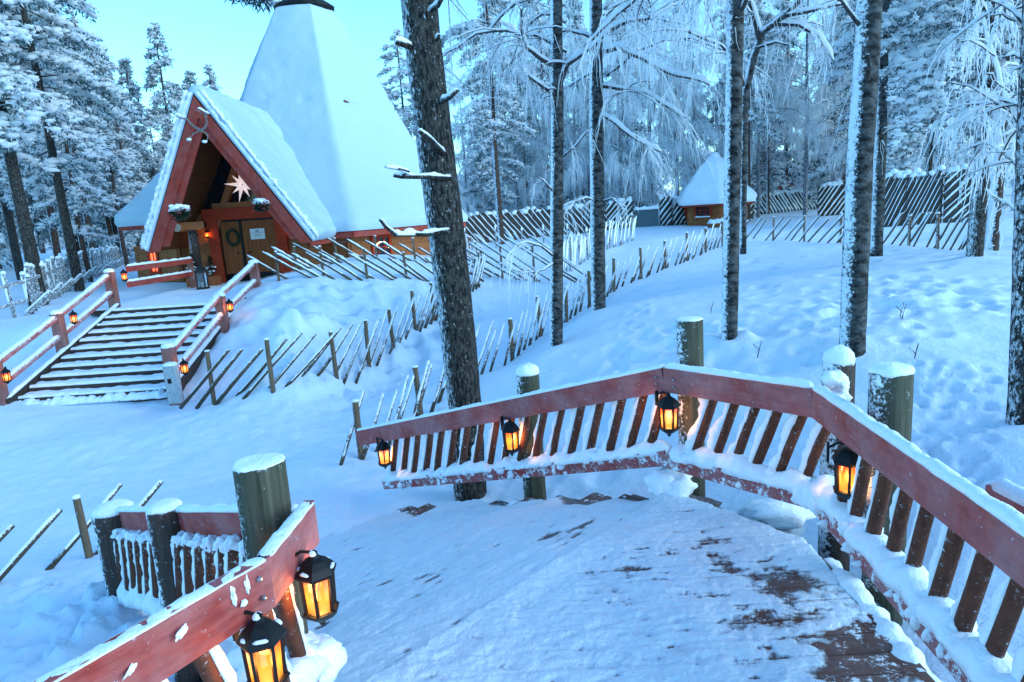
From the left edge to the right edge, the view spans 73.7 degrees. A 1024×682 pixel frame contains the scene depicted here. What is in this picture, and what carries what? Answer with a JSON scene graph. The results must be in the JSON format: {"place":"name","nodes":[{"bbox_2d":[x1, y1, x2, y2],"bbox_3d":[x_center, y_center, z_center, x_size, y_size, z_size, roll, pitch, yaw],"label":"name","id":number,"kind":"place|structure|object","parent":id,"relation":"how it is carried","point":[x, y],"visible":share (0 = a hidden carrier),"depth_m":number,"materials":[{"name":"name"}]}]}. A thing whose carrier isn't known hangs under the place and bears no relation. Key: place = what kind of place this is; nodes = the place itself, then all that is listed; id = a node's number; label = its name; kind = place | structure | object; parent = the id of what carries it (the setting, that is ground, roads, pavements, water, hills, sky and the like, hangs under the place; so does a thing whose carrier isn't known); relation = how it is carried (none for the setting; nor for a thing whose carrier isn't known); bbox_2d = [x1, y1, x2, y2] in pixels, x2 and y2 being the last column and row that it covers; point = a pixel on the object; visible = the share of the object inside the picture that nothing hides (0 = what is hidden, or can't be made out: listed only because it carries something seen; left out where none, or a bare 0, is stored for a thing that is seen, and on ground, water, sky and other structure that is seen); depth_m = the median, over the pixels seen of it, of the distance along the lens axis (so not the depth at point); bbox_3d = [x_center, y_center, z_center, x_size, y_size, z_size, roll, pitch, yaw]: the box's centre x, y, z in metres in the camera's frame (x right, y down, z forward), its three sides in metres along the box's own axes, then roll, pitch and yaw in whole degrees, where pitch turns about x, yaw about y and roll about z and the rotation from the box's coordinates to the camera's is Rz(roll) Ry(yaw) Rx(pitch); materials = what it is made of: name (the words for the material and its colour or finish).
{"place":"outdoors","nodes":[
{"label":"outdoors","id":0,"kind":"place"},
{"bbox_2d":[0,184,1023,681],"bbox_3d":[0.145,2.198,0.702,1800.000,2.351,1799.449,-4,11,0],"label":"snowy ground","id":1,"kind":"structure","parent":0,"point":[956,304],"depth_m":10.16,"materials":[{"name":"white snow"}]},
{"bbox_2d":[0,166,59,268],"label":"spruce tree","id":2,"kind":"object","parent":1,"relation":"on","point":[5,248],"visible":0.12,"depth_m":39.88,"materials":[{"name":"white wood"}]},
{"bbox_2d":[0,56,68,279],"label":"pine tree","id":3,"kind":"object","parent":1,"relation":"on","point":[6,200],"visible":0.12,"depth_m":30.70,"materials":[{"name":"brown plant"}]},
{"bbox_2d":[0,0,85,304],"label":"pine tree","id":4,"kind":"object","parent":1,"relation":"on","point":[21,91],"visible":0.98,"depth_m":18.85,"materials":[{"name":"white plant"}]},
{"bbox_2d":[6,11,86,259],"bbox_3d":[-24.056,-12.085,33.812,6.257,18.149,5.972,-2,11,8],"label":"pine tree","id":5,"kind":"object","parent":1,"relation":"on","point":[55,243],"visible":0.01,"depth_m":35.02,"materials":[{"name":"white plant"}]},
{"bbox_2d":[7,64,114,253],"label":"spruce tree","id":6,"kind":"object","parent":1,"relation":"on","point":[41,237],"visible":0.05,"depth_m":43.47,"materials":[{"name":"green plant"}]},
{"bbox_2d":[0,243,129,317],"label":"picket fence","id":7,"kind":"object","parent":1,"relation":"on","point":[58,280],"visible":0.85,"depth_m":21.90,"materials":[{"name":"white wood"}]},
{"bbox_2d":[11,2,119,281],"bbox_3d":[-17.610,-7.490,26.851,3.642,10.870,3.795,-4,11,-2],"label":"pine tree","id":8,"kind":"object","parent":1,"relation":"on","point":[75,207],"visible":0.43,"depth_m":26.80,"materials":[{"name":"white plant"}]},
{"bbox_2d":[6,0,137,250],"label":"pine tree","id":9,"kind":"object","parent":1,"relation":"on","point":[93,37],"visible":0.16,"depth_m":33.40,"materials":[{"name":"white plant"}]},
{"bbox_2d":[0,0,149,291],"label":"pine tree","id":10,"kind":"object","parent":1,"relation":"on","point":[59,27],"visible":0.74,"depth_m":22.99,"materials":[{"name":"white plant"}]},
{"bbox_2d":[0,479,163,581],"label":"pole fence","id":11,"kind":"object","parent":1,"relation":"on","point":[82,533],"visible":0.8,"depth_m":6.22,"materials":[{"name":"white"}]},
{"bbox_2d":[60,6,142,237],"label":"pine tree","id":12,"kind":"object","parent":1,"relation":"on","point":[107,224],"visible":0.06,"depth_m":41.87,"materials":[{"name":"white plant"}]},
{"bbox_2d":[67,47,149,253],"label":"pine tree","id":13,"kind":"object","parent":1,"relation":"on","point":[113,66],"visible":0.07,"depth_m":42.42,"materials":[{"name":"white plant"}]},
{"bbox_2d":[70,47,151,265],"bbox_3d":[-21.675,-9.889,36.675,4.254,12.340,4.061,-2,11,9],"label":"pine tree","id":14,"kind":"object","parent":1,"relation":"on","point":[130,188],"visible":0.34,"depth_m":36.62,"materials":[{"name":"white plant"}]},
{"bbox_2d":[97,81,149,258],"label":"spruce tree","id":15,"kind":"object","parent":1,"relation":"on","point":[140,176],"visible":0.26,"depth_m":40.43,"materials":[{"name":"white wood"}]},
{"bbox_2d":[5,282,245,405],"bbox_3d":[-8.471,-0.416,18.338,4.650,1.624,10.168,-4,11,0],"label":"garden stair","id":16,"kind":"object","parent":1,"relation":"on","point":[112,353],"visible":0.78,"depth_m":15.08,"materials":[{"name":"white"}]},
{"bbox_2d":[0,268,120,405],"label":"stair railing","id":17,"kind":"object","parent":16,"relation":"attached to","point":[61,330],"visible":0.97,"depth_m":15.26,"materials":[{"name":"red"}]},
{"bbox_2d":[125,256,196,287],"bbox_3d":[-10.079,-1.776,19.887,0.230,1.265,4.391,-5,11,-4],"label":"porch railing","id":18,"kind":"object","parent":16,"relation":"on","point":[189,272],"visible":1,"depth_m":19.61,"materials":[{"name":"red wood"}]},
{"bbox_2d":[160,259,260,405],"bbox_3d":[-6.750,-0.387,15.833,0.266,2.644,5.364,-4,11,0],"label":"stair railing","id":19,"kind":"object","parent":16,"relation":"attached to","point":[217,300],"visible":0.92,"depth_m":15.39,"materials":[{"name":"red wood"}]},
{"bbox_2d":[115,57,155,254],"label":"spruce tree","id":20,"kind":"object","parent":1,"relation":"on","point":[133,89],"visible":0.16,"depth_m":44.24,"materials":[{"name":"white wood"}]},
{"bbox_2d":[134,107,166,180],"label":"pine tree","id":21,"kind":"object","parent":1,"relation":"on","point":[155,156],"visible":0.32,"depth_m":41.73,"materials":[{"name":"white plant"}]},
{"bbox_2d":[114,172,188,282],"bbox_3d":[-12.495,-4.378,26.202,4.751,4.948,4.914,-4,11,0],"label":"side hut","id":22,"kind":"object","parent":1,"relation":"on","point":[133,214],"visible":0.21,"depth_m":24.64,"materials":[{"name":"white"}]},
{"bbox_2d":[139,22,185,178],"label":"spruce tree","id":23,"kind":"object","parent":1,"relation":"on","point":[172,99],"visible":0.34,"depth_m":42.92,"materials":[{"name":"white wood"}]},
{"bbox_2d":[162,362,183,403],"bbox_3d":[-6.482,0.793,13.056,0.263,0.798,0.274,-4,11,0],"label":"meter box","id":24,"kind":"object","parent":1,"relation":"on","point":[172,382],"visible":1,"depth_m":12.99,"materials":[{"name":"grey metal"}]},
{"bbox_2d":[140,0,467,282],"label":"timber hut","id":25,"kind":"object","parent":1,"relation":"on","point":[309,131],"visible":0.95,"depth_m":24.47,"materials":[{"name":"white"}]},
{"bbox_2d":[167,177,191,221],"bbox_3d":[-9.973,-4.226,20.339,0.743,1.386,0.732,-4,11,0],"label":"hanging planter","id":26,"kind":"object","parent":25,"relation":"hanging from","point":[177,208],"visible":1,"depth_m":20.30,"materials":[{"name":"brown plant"}]},
{"bbox_2d":[220,221,245,280],"bbox_3d":[-9.699,-3.115,23.742,0.653,2.102,0.136,-4,11,0],"label":"door","id":27,"kind":"structure","parent":25,"relation":"in","point":[234,261],"depth_m":23.75,"materials":[{"name":"brown wood"}]},
{"bbox_2d":[241,219,279,279],"bbox_3d":[-8.717,-3.180,23.742,1.139,2.102,0.136,-4,11,0],"label":"door","id":28,"kind":"structure","parent":25,"relation":"in","point":[254,248],"depth_m":23.72,"materials":[{"name":"brown wood"}]},
{"bbox_2d":[179,254,486,409],"bbox_3d":[-2.456,-0.666,16.752,2.350,2.041,11.460,2,12,28],"label":"pole fence","id":29,"kind":"object","parent":1,"relation":"on","point":[307,366],"visible":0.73,"depth_m":12.89,"materials":[{"name":"white"}]},
{"bbox_2d":[224,0,486,501],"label":"pine tree","id":30,"kind":"object","parent":1,"relation":"on","point":[420,43],"visible":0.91,"depth_m":6.92,"materials":[{"name":"brown plant"}]},
{"bbox_2d":[246,245,483,282],"bbox_3d":[-3.819,-1.996,19.509,6.893,1.727,0.621,-9,12,-27],"label":"pole fence","id":31,"kind":"object","parent":1,"relation":"on","point":[345,260],"visible":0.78,"depth_m":18.84,"materials":[{"name":"white"}]},
{"bbox_2d":[271,235,472,271],"bbox_3d":[-4.271,-2.777,22.570,6.903,1.579,0.211,-8,12,-19],"label":"pole fence","id":32,"kind":"object","parent":1,"relation":"on","point":[295,259],"visible":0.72,"depth_m":22.19,"materials":[{"name":"white"}]},
{"bbox_2d":[376,28,415,141],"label":"pine tree","id":33,"kind":"object","parent":1,"relation":"on","point":[404,113],"visible":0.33,"depth_m":48.52,"materials":[{"name":"white plant"}]},
{"bbox_2d":[412,64,488,210],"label":"birch tree","id":34,"kind":"object","parent":1,"relation":"on","point":[465,132],"visible":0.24,"depth_m":45.98,"materials":[{"name":"white plant"}]},
{"bbox_2d":[446,83,493,216],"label":"birch tree","id":35,"kind":"object","parent":1,"relation":"on","point":[462,152],"visible":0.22,"depth_m":57.39,"materials":[{"name":"white plant"}]},
{"bbox_2d":[467,125,494,213],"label":"spruce tree","id":36,"kind":"object","parent":1,"relation":"on","point":[477,206],"visible":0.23,"depth_m":48.33,"materials":[{"name":"plant"}]},
{"bbox_2d":[455,43,519,194],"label":"birch tree","id":37,"kind":"object","parent":1,"relation":"on","point":[473,101],"visible":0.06,"depth_m":60.05,"materials":[{"name":"white plant"}]},
{"bbox_2d":[440,0,549,243],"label":"pine tree","id":38,"kind":"object","parent":1,"relation":"on","point":[486,19],"visible":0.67,"depth_m":35.76,"materials":[{"name":"white plant"}]},
{"bbox_2d":[460,14,531,210],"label":"pine tree","id":39,"kind":"object","parent":1,"relation":"on","point":[483,167],"visible":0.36,"depth_m":44.09,"materials":[{"name":"white plant"}]},
{"bbox_2d":[0,102,1013,250],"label":"distant wood","id":40,"kind":"object","parent":1,"relation":"on","point":[62,243],"visible":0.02,"depth_m":82.80,"materials":[{"name":"plant"}]},
{"bbox_2d":[427,235,591,281],"bbox_3d":[0.028,-2.576,22.106,5.957,1.757,0.751,2,12,27],"label":"pole fence","id":41,"kind":"object","parent":1,"relation":"on","point":[568,262],"visible":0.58,"depth_m":22.18,"materials":[{"name":"white"}]},
{"bbox_2d":[476,27,550,209],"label":"tree","id":42,"kind":"object","parent":1,"relation":"on","point":[523,200],"visible":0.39,"depth_m":46.16,"materials":[{"name":"white plant"}]},
{"bbox_2d":[464,223,577,250],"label":"pole fence","id":43,"kind":"object","parent":1,"relation":"on","point":[522,235],"visible":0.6,"depth_m":32.56,"materials":[{"name":"white"}]},
{"bbox_2d":[496,35,550,205],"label":"pine tree","id":44,"kind":"object","parent":1,"relation":"on","point":[529,120],"visible":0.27,"depth_m":47.45,"materials":[{"name":"white plant"}]},
{"bbox_2d":[339,220,722,465],"bbox_3d":[2.340,-1.248,17.094,1.178,2.585,19.588,3,13,32],"label":"pole fence","id":45,"kind":"object","parent":1,"relation":"on","point":[420,390],"visible":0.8,"depth_m":13.67,"materials":[{"name":"white"}]},
{"bbox_2d":[464,203,606,242],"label":"board fence","id":46,"kind":"object","parent":1,"relation":"on","point":[528,220],"visible":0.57,"depth_m":40.71,"materials":[{"name":"white"}]},
{"bbox_2d":[506,0,587,210],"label":"spruce tree","id":47,"kind":"object","parent":1,"relation":"on","point":[540,203],"visible":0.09,"depth_m":60.09,"materials":[{"name":"white plant"}]},
{"bbox_2d":[508,16,611,197],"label":"tree","id":48,"kind":"object","parent":1,"relation":"on","point":[539,161],"visible":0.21,"depth_m":46.79,"materials":[{"name":"white plant"}]},
{"bbox_2d":[396,0,725,346],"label":"birch tree","id":49,"kind":"object","parent":1,"relation":"on","point":[558,64],"visible":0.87,"depth_m":11.03,"materials":[{"name":"white plant"}]},
{"bbox_2d":[528,12,616,210],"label":"tree","id":50,"kind":"object","parent":1,"relation":"on","point":[576,168],"visible":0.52,"depth_m":44.89,"materials":[{"name":"white plant"}]},
{"bbox_2d":[218,492,934,681],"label":"wooden deck","id":51,"kind":"structure","parent":1,"relation":"on","point":[595,587],"depth_m":3.80,"materials":[{"name":"white wood"}]},
{"bbox_2d":[32,452,347,681],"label":"step railing","id":52,"kind":"object","parent":51,"relation":"on","point":[195,581],"visible":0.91,"depth_m":2.69,"materials":[{"name":"red wood"}]},
{"bbox_2d":[232,610,290,681],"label":"lantern","id":53,"kind":"object","parent":52,"relation":"hanging from","point":[259,639],"visible":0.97,"depth_m":2.22,"materials":[{"name":"black metal"}]},
{"bbox_2d":[295,549,338,625],"bbox_3d":[-0.735,0.928,2.569,0.172,0.314,0.140,-11,13,-34],"label":"lantern","id":54,"kind":"object","parent":52,"relation":"hanging from","point":[315,577],"visible":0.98,"depth_m":2.53,"materials":[{"name":"black metal"}]},
{"bbox_2d":[355,316,1023,681],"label":"deck railing","id":55,"kind":"object","parent":51,"relation":"on","point":[897,473],"visible":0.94,"depth_m":4.16,"materials":[{"name":"red wood"}]},
{"bbox_2d":[376,437,390,468],"bbox_3d":[-1.453,1.272,7.713,0.197,0.359,0.160,0,11,18],"label":"lantern","id":56,"kind":"object","parent":55,"relation":"hanging from","point":[383,449],"visible":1,"depth_m":7.67,"materials":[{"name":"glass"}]},
{"bbox_2d":[500,416,519,455],"bbox_3d":[-0.016,0.861,6.135,0.197,0.359,0.160,0,11,18],"label":"lantern","id":57,"kind":"object","parent":55,"relation":"attached to","point":[510,429],"visible":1,"depth_m":6.09,"materials":[{"name":"black metal"}]},
{"bbox_2d":[655,390,680,436],"bbox_3d":[1.124,0.525,4.907,0.149,0.335,0.184,-6,11,-14],"label":"lantern","id":58,"kind":"object","parent":55,"relation":"attached to","point":[668,405],"visible":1,"depth_m":4.86,"materials":[{"name":"black metal"}]},
{"bbox_2d":[826,441,857,502],"bbox_3d":[1.861,0.729,3.794,0.158,0.356,0.195,-13,14,-39],"label":"lantern","id":59,"kind":"object","parent":55,"relation":"attached to","point":[845,458],"visible":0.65,"depth_m":3.75,"materials":[{"name":"black metal"}]},
{"bbox_2d":[546,0,616,206],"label":"spruce tree","id":60,"kind":"object","parent":1,"relation":"on","point":[575,18],"visible":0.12,"depth_m":53.62,"materials":[{"name":"white plant"}]},
{"bbox_2d":[546,36,635,206],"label":"birch tree","id":61,"kind":"object","parent":1,"relation":"on","point":[581,130],"visible":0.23,"depth_m":48.52,"materials":[{"name":"white plant"}]},
{"bbox_2d":[563,213,636,274],"bbox_3d":[3.478,-3.957,27.365,0.565,1.999,12.551,1,12,22],"label":"pole fence","id":62,"kind":"object","parent":1,"relation":"on","point":[583,249],"visible":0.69,"depth_m":26.50,"materials":[{"name":"white"}]},
{"bbox_2d":[605,196,633,229],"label":"board fence","id":63,"kind":"object","parent":1,"relation":"on","point":[611,208],"visible":0.7,"depth_m":42.57,"materials":[{"name":"white"}]},
{"bbox_2d":[584,0,659,207],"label":"spruce tree","id":64,"kind":"object","parent":1,"relation":"on","point":[605,7],"visible":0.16,"depth_m":50.64,"materials":[{"name":"white plant"}]},
{"bbox_2d":[586,58,668,206],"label":"birch tree","id":65,"kind":"object","parent":1,"relation":"on","point":[629,191],"visible":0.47,"depth_m":46.48,"materials":[{"name":"white plant"}]},
{"bbox_2d":[568,0,690,203],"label":"tree","id":66,"kind":"object","parent":1,"relation":"on","point":[620,137],"visible":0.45,"depth_m":44.12,"materials":[{"name":"white plant"}]},
{"bbox_2d":[486,0,778,310],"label":"birch tree","id":67,"kind":"object","parent":1,"relation":"on","point":[598,115],"visible":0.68,"depth_m":12.22,"materials":[{"name":"white plant"}]},
{"bbox_2d":[634,205,658,226],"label":"plank gate","id":68,"kind":"structure","parent":1,"relation":"on","point":[648,216],"depth_m":43.22,"materials":[{"name":"white wood"}]},
{"bbox_2d":[578,0,719,205],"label":"birch tree","id":69,"kind":"object","parent":1,"relation":"on","point":[661,111],"visible":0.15,"depth_m":50.75,"materials":[{"name":"white plant"}]},
{"bbox_2d":[630,0,722,195],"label":"tree","id":70,"kind":"object","parent":1,"relation":"on","point":[676,133],"visible":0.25,"depth_m":47.68,"materials":[{"name":"white plant"}]},
{"bbox_2d":[635,11,724,190],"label":"birch tree","id":71,"kind":"object","parent":1,"relation":"on","point":[707,112],"visible":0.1,"depth_m":51.36,"materials":[{"name":"white plant"}]},
{"bbox_2d":[640,1,756,207],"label":"birch tree","id":72,"kind":"object","parent":1,"relation":"on","point":[684,181],"visible":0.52,"depth_m":44.72,"materials":[{"name":"white plant"}]},
{"bbox_2d":[545,0,853,339],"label":"birch tree","id":73,"kind":"object","parent":1,"relation":"on","point":[735,35],"visible":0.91,"depth_m":8.23,"materials":[{"name":"white plant"}]},
{"bbox_2d":[659,195,753,225],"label":"board fence","id":74,"kind":"object","parent":1,"relation":"on","point":[668,215],"visible":0.26,"depth_m":43.47,"materials":[{"name":"white"}]},
{"bbox_2d":[677,152,756,225],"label":"log kota","id":75,"kind":"object","parent":1,"relation":"on","point":[705,201],"visible":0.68,"depth_m":41.46,"materials":[{"name":"white"}]},
{"bbox_2d":[607,0,853,253],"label":"birch tree","id":76,"kind":"object","parent":1,"relation":"on","point":[760,31],"visible":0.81,"depth_m":9.56,"materials":[{"name":"white plant"}]},
{"bbox_2d":[706,42,756,214],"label":"spruce tree","id":77,"kind":"object","parent":1,"relation":"on","point":[714,119],"visible":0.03,"depth_m":48.35,"materials":[{"name":"white wood"}]},
{"bbox_2d":[701,0,799,220],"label":"pine tree","id":78,"kind":"object","parent":1,"relation":"on","point":[750,42],"visible":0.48,"depth_m":41.53,"materials":[{"name":"white plant"}]},
{"bbox_2d":[722,0,789,193],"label":"spruce tree","id":79,"kind":"object","parent":1,"relation":"on","point":[772,152],"visible":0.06,"depth_m":51.33,"materials":[{"name":"plant"}]},
{"bbox_2d":[718,0,815,217],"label":"birch tree","id":80,"kind":"object","parent":1,"relation":"on","point":[776,92],"visible":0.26,"depth_m":44.70,"materials":[{"name":"white plant"}]},
{"bbox_2d":[736,497,815,536],"bbox_3d":[1.812,1.388,4.835,0.662,0.550,0.402,-4,11,0],"label":"snow pile","id":81,"kind":"object","parent":1,"relation":"on","point":[783,516],"depth_m":4.69,"materials":[{"name":"white snow"}]},
{"bbox_2d":[750,34,802,213],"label":"pine tree","id":82,"kind":"object","parent":1,"relation":"on","point":[774,171],"visible":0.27,"depth_m":48.26,"materials":[{"name":"white plant"}]},
{"bbox_2d":[677,0,882,357],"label":"birch tree","id":83,"kind":"object","parent":1,"relation":"on","point":[866,17],"visible":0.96,"depth_m":6.78,"materials":[{"name":"brown plant"}]},
{"bbox_2d":[753,188,817,214],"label":"board fence","id":84,"kind":"object","parent":1,"relation":"on","point":[788,200],"visible":0.62,"depth_m":50.09,"materials":[{"name":"white"}]},
{"bbox_2d":[753,0,823,193],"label":"spruce tree","id":85,"kind":"object","parent":1,"relation":"on","point":[785,155],"visible":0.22,"depth_m":55.69,"materials":[{"name":"white wood"}]},
{"bbox_2d":[750,0,853,214],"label":"birch tree","id":86,"kind":"object","parent":1,"relation":"on","point":[806,114],"visible":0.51,"depth_m":42.95,"materials":[{"name":"white plant"}]},
{"bbox_2d":[779,0,847,163],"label":"birch tree","id":87,"kind":"object","parent":1,"relation":"on","point":[800,130],"visible":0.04,"depth_m":63.16,"materials":[{"name":"white plant"}]},
{"bbox_2d":[799,8,854,207],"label":"spruce tree","id":88,"kind":"object","parent":1,"relation":"on","point":[817,183],"visible":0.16,"depth_m":48.91,"materials":[{"name":"white wood"}]},
{"bbox_2d":[766,0,892,181],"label":"birch tree","id":89,"kind":"object","parent":1,"relation":"on","point":[828,104],"visible":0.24,"depth_m":45.26,"materials":[{"name":"white plant"}]},
{"bbox_2d":[817,179,844,215],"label":"board fence","id":90,"kind":"object","parent":1,"relation":"on","point":[830,198],"visible":0.77,"depth_m":42.27,"materials":[{"name":"white"}]},
{"bbox_2d":[799,0,911,256],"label":"birch tree","id":91,"kind":"object","parent":1,"relation":"on","point":[878,196],"visible":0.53,"depth_m":13.09,"materials":[{"name":"white plant"}]},
{"bbox_2d":[746,209,969,249],"bbox_3d":[9.857,-3.253,20.346,1.419,1.304,12.499,-5,11,-4],"label":"pole fence","id":92,"kind":"object","parent":1,"relation":"on","point":[923,223],"visible":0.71,"depth_m":18.21,"materials":[{"name":"white"}]},
{"bbox_2d":[818,0,927,170],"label":"pine tree","id":93,"kind":"object","parent":1,"relation":"on","point":[842,128],"visible":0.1,"depth_m":41.00,"materials":[{"name":"white plant"}]},
{"bbox_2d":[811,7,961,179],"bbox_3d":[21.986,-15.364,37.545,8.031,17.301,7.394,-6,11,-14],"label":"birch tree","id":94,"kind":"object","parent":1,"relation":"on","point":[899,159],"visible":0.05,"depth_m":38.17,"materials":[{"name":"white plant"}]},
{"bbox_2d":[884,164,945,226],"bbox_3d":[16.869,-6.103,29.053,2.639,2.569,0.364,1,12,23],"label":"board fence","id":95,"kind":"object","parent":1,"relation":"on","point":[905,195],"visible":0.65,"depth_m":28.91,"materials":[{"name":"white"}]},
{"bbox_2d":[811,0,1021,256],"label":"pine tree","id":96,"kind":"object","parent":1,"relation":"on","point":[913,17],"visible":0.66,"depth_m":11.41,"materials":[{"name":"white plant"}]},
{"bbox_2d":[844,0,993,175],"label":"pine tree","id":97,"kind":"object","parent":1,"relation":"on","point":[915,143],"visible":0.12,"depth_m":32.67,"materials":[{"name":"white plant"}]},
{"bbox_2d":[888,0,1021,250],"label":"pine tree","id":98,"kind":"object","parent":1,"relation":"on","point":[993,244],"visible":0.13,"depth_m":12.99,"materials":[{"name":"white plant"}]},
{"bbox_2d":[942,163,971,222],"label":"board fence","id":99,"kind":"object","parent":1,"relation":"on","point":[951,195],"visible":0.62,"depth_m":28.32,"materials":[{"name":"brown"}]},
{"bbox_2d":[913,0,1023,424],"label":"birch tree","id":100,"kind":"object","parent":1,"relation":"on","point":[1015,394],"visible":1,"depth_m":5.21,"materials":[{"name":"white wood"}]},
{"bbox_2d":[985,478,1023,513],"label":"handrail","id":101,"kind":"object","parent":1,"relation":"on","point":[1004,490],"visible":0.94,"depth_m":2.82,"materials":[{"name":"red"}]},
{"bbox_2d":[57,0,1019,234],"label":"sky","id":102,"kind":"structure","parent":0,"point":[216,33],"materials":[{"name":"blue"}]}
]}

